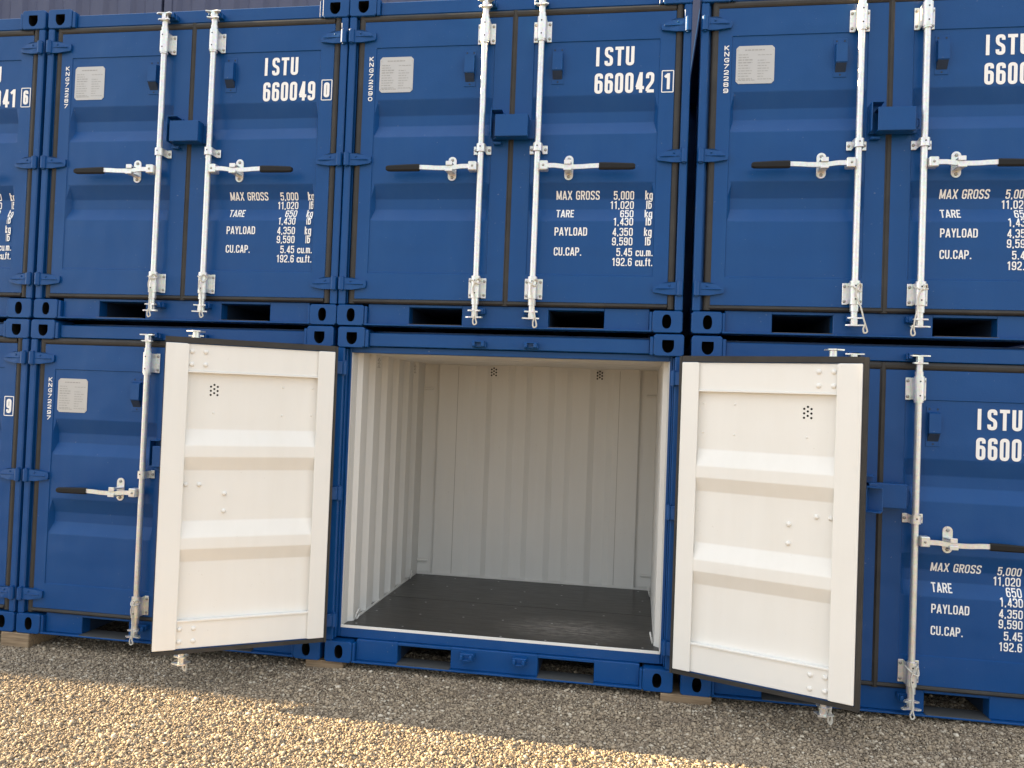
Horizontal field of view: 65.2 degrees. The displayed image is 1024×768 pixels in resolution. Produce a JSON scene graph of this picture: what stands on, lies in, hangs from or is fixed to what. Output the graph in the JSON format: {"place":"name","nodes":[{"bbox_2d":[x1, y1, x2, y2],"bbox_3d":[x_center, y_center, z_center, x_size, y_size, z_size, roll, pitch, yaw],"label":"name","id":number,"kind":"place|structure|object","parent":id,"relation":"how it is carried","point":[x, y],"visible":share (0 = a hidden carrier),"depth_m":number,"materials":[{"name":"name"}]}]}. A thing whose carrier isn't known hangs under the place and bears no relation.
{"place":"outdoors","nodes":[
{"label":"outdoors","id":0,"kind":"place"},
{"bbox_2d":[0,620,1023,767],"bbox_3d":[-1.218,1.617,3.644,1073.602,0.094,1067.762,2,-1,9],"label":"ground","id":1,"kind":"structure","parent":0,"point":[119,626],"depth_m":3.92,"materials":[{"name":"beige gravel"}]},
{"bbox_2d":[1,630,58,647],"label":"timber block","id":2,"kind":"object","parent":1,"relation":"on","point":[15,638],"depth_m":4.87,"materials":[{"name":"beige wood"}]},
{"bbox_2d":[0,319,33,631],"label":"shipping container","id":3,"kind":"object","parent":2,"relation":"on","point":[16,338],"visible":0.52,"depth_m":4.91,"materials":[{"name":"blue metal"}]},
{"bbox_2d":[0,337,26,609],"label":"door","id":4,"kind":"structure","parent":3,"relation":"in","point":[12,355],"depth_m":4.92,"materials":[{"name":"blue paint"}]},
{"bbox_2d":[0,10,108,324],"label":"shipping container","id":5,"kind":"object","parent":3,"relation":"on","point":[23,59],"visible":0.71,"depth_m":4.97,"materials":[{"name":"blue metal"}]},
{"bbox_2d":[0,30,43,297],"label":"door","id":6,"kind":"structure","parent":5,"relation":"in","point":[19,50],"depth_m":4.97,"materials":[{"name":"blue paint"}]},
{"bbox_2d":[16,319,338,659],"bbox_3d":[-1.899,0.610,5.515,1.948,1.910,1.734,2,-1,9],"label":"shipping container","id":7,"kind":"object","parent":1,"relation":"on","point":[91,476],"visible":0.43,"depth_m":4.84,"materials":[{"name":"blue metal"}]},
{"bbox_2d":[16,334,165,638],"bbox_3d":[-2.508,0.585,4.803,0.964,1.781,0.136,2,-1,9],"label":"door","id":8,"kind":"structure","parent":7,"relation":"in","point":[95,504],"depth_m":4.84,"materials":[{"name":"blue paint"}]},
{"bbox_2d":[129,600,140,644],"bbox_3d":[-2.222,1.392,4.682,0.067,0.259,0.055,2,-1,17],"label":"cord","id":9,"kind":"object","parent":7,"relation":"attached to","point":[131,605],"visible":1,"depth_m":4.67,"materials":[{"name":"beige plastic"}]},
{"bbox_2d":[152,335,203,466],"bbox_3d":[-1.583,0.616,4.655,1.048,1.781,0.136,2,-1,9],"label":"door","id":10,"kind":"structure","parent":7,"relation":"in","point":[156,453],"depth_m":4.67,"materials":[{"name":"blue paint"}]},
{"bbox_2d":[34,0,374,330],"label":"shipping container","id":11,"kind":"object","parent":7,"relation":"on","point":[182,150],"visible":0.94,"depth_m":4.78,"materials":[{"name":"blue metal"}]},
{"bbox_2d":[34,11,192,311],"bbox_3d":[-2.424,-1.331,4.842,0.964,1.781,0.136,2,-1,9],"label":"door","id":12,"kind":"structure","parent":11,"relation":"in","point":[118,187],"depth_m":4.87,"materials":[{"name":"blue paint"}]},
{"bbox_2d":[146,273,157,316],"bbox_3d":[-2.135,-0.522,4.721,0.066,0.262,0.060,2,-1,9],"label":"cord","id":13,"kind":"object","parent":11,"relation":"attached to","point":[150,277],"visible":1,"depth_m":4.71,"materials":[{"name":"white fabric"}]},
{"bbox_2d":[197,274,207,317],"bbox_3d":[-1.818,-0.513,4.670,0.074,0.260,0.060,2,-1,9],"label":"cord","id":14,"kind":"object","parent":11,"relation":"attached to","point":[200,311],"visible":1,"depth_m":4.66,"materials":[{"name":"beige plastic"}]},
{"bbox_2d":[169,9,347,312],"bbox_3d":[-1.500,-1.299,4.695,1.048,1.781,0.136,2,-1,9],"label":"door","id":15,"kind":"structure","parent":11,"relation":"in","point":[259,132],"depth_m":4.71,"materials":[{"name":"blue paint"}]},
{"bbox_2d":[306,656,348,668],"bbox_3d":[-1.051,1.637,4.731,0.223,0.106,0.320,2,-1,9],"label":"timber block","id":16,"kind":"object","parent":1,"relation":"on","point":[321,662],"depth_m":4.58,"materials":[{"name":"beige wood"}]},
{"bbox_2d":[150,326,882,717],"bbox_3d":[0.105,0.674,4.947,3.630,1.910,2.223,2,-1,9],"label":"shipping container","id":17,"kind":"object","parent":1,"relation":"on","point":[660,508],"visible":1,"depth_m":4.42,"materials":[{"name":"white metal"}]},
{"bbox_2d":[150,330,347,665],"bbox_3d":[-1.413,0.617,4.384,0.964,1.781,0.136,3,-1,-24],"label":"door","id":18,"kind":"structure","parent":17,"relation":"in","point":[246,491],"depth_m":4.32,"materials":[{"name":"white paint"}]},
{"bbox_2d":[337,0,692,337],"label":"shipping container","id":19,"kind":"object","parent":17,"relation":"on","point":[504,151],"visible":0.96,"depth_m":4.47,"materials":[{"name":"blue metal"}]},
{"bbox_2d":[338,0,513,318],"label":"door","id":20,"kind":"structure","parent":19,"relation":"in","point":[428,160],"depth_m":4.56,"materials":[{"name":"blue paint"}]},
{"bbox_2d":[470,278,480,324],"bbox_3d":[-0.208,-0.454,4.413,0.066,0.266,0.060,2,-1,9],"label":"cord","id":21,"kind":"object","parent":19,"relation":"attached to","point":[474,299],"visible":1,"depth_m":4.40,"materials":[{"name":"beige plastic"}]},
{"bbox_2d":[527,278,537,327],"bbox_3d":[0.108,-0.439,4.363,0.072,0.274,0.060,2,-1,9],"label":"cord","id":22,"kind":"object","parent":19,"relation":"attached to","point":[532,284],"visible":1,"depth_m":4.35,"materials":[{"name":"beige plastic"}]},
{"bbox_2d":[495,0,691,319],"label":"door","id":23,"kind":"structure","parent":19,"relation":"in","point":[591,130],"depth_m":4.41,"materials":[{"name":"blue paint"}]},
{"bbox_2d":[661,349,882,717],"bbox_3d":[1.276,0.711,4.019,1.048,1.781,0.136,1,-1,30],"label":"door","id":24,"kind":"structure","parent":17,"relation":"in","point":[773,498],"depth_m":3.96,"materials":[{"name":"white paint"}]},
{"bbox_2d":[827,709,832,725],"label":"cord","id":25,"kind":"object","parent":17,"relation":"hanging from","point":[830,722],"visible":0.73,"depth_m":3.89,"materials":[{"name":"beige plastic"}]},
{"bbox_2d":[659,675,710,705],"bbox_3d":[0.943,1.704,4.388,0.265,0.104,0.320,2,-1,9],"label":"timber block","id":26,"kind":"object","parent":1,"relation":"on","point":[675,695],"depth_m":4.24,"materials":[{"name":"beige wood"}]},
{"bbox_2d":[679,336,1023,725],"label":"shipping container","id":27,"kind":"object","parent":26,"relation":"on","point":[943,601],"visible":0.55,"depth_m":4.08,"materials":[{"name":"blue metal"}]},
{"bbox_2d":[680,0,1023,350],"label":"shipping container","id":28,"kind":"object","parent":27,"relation":"on","point":[874,148],"visible":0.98,"depth_m":4.19,"materials":[{"name":"blue metal"}]},
{"bbox_2d":[693,0,890,326],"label":"door","id":29,"kind":"structure","parent":28,"relation":"in","point":[794,157],"depth_m":4.25,"materials":[{"name":"blue paint"}]},
{"bbox_2d":[848,283,867,333],"bbox_3d":[1.774,-0.387,4.100,0.102,0.264,0.046,1,-1,30],"label":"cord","id":30,"kind":"object","parent":28,"relation":"attached to","point":[857,289],"visible":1,"depth_m":4.08,"materials":[{"name":"fabric"}]},
{"bbox_2d":[910,284,928,335],"bbox_3d":[2.060,-0.373,4.051,0.094,0.271,0.060,2,-1,9],"label":"cord","id":31,"kind":"object","parent":28,"relation":"attached to","point":[920,289],"visible":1,"depth_m":4.04,"materials":[{"name":"beige plastic"}]},
{"bbox_2d":[875,0,1023,327],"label":"door","id":32,"kind":"structure","parent":28,"relation":"in","point":[951,120],"depth_m":4.11,"materials":[{"name":"blue paint"}]},
{"bbox_2d":[845,353,881,685],"bbox_3d":[1.404,0.723,4.178,0.964,1.781,0.136,2,-1,9],"label":"door","id":33,"kind":"structure","parent":27,"relation":"in","point":[874,380],"depth_m":4.13,"materials":[{"name":"blue paint"}]},
{"bbox_2d":[905,665,919,719],"bbox_3d":[2.006,1.543,4.007,0.066,0.263,0.060,2,-1,9],"label":"cord","id":34,"kind":"object","parent":27,"relation":"attached to","point":[912,674],"visible":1,"depth_m":3.99,"materials":[{"name":"beige plastic"}]},
{"bbox_2d":[867,355,1023,710],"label":"door","id":35,"kind":"structure","parent":27,"relation":"in","point":[949,571],"depth_m":4.07,"materials":[{"name":"blue paint"}]},
{"bbox_3d":[-4.301,-1.333,8.641,1.948,1.910,1.660,2,-1,9],"label":"shipping container","id":36,"kind":"object","parent":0,"visible":0},
{"bbox_2d":[0,0,164,18],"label":"shipping container","id":37,"kind":"object","parent":36,"relation":"on","point":[11,9],"visible":0.05,"depth_m":7.89,"materials":[{"name":"metal"}]},
{"bbox_3d":[-2.359,-1.266,8.331,1.948,1.910,1.660,2,-1,9],"label":"shipping container","id":38,"kind":"object","parent":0,"visible":0},
{"bbox_2d":[164,0,322,11],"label":"shipping container","id":39,"kind":"object","parent":38,"relation":"on","point":[183,5],"visible":0.02,"depth_m":7.63,"materials":[{"name":"metal"}]},
{"bbox_3d":[-0.416,-1.199,8.020,1.948,1.910,1.660,2,-1,9],"label":"shipping container","id":40,"kind":"object","parent":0,"visible":0},
{"bbox_2d":[382,0,434,2],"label":"shipping container","id":41,"kind":"object","parent":40,"relation":"on","point":[385,1],"depth_m":7.37,"materials":[{"name":"metal"}]},
{"bbox_3d":[1.526,-1.133,7.710,1.948,1.910,1.660,2,-1,9],"label":"shipping container","id":42,"kind":"object","parent":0,"visible":0},
{"bbox_2d":[691,0,699,62],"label":"shipping container","id":43,"kind":"object","parent":42,"relation":"on","point":[696,10],"visible":0.01,"depth_m":6.96,"materials":[{"name":"metal"}]}
]}

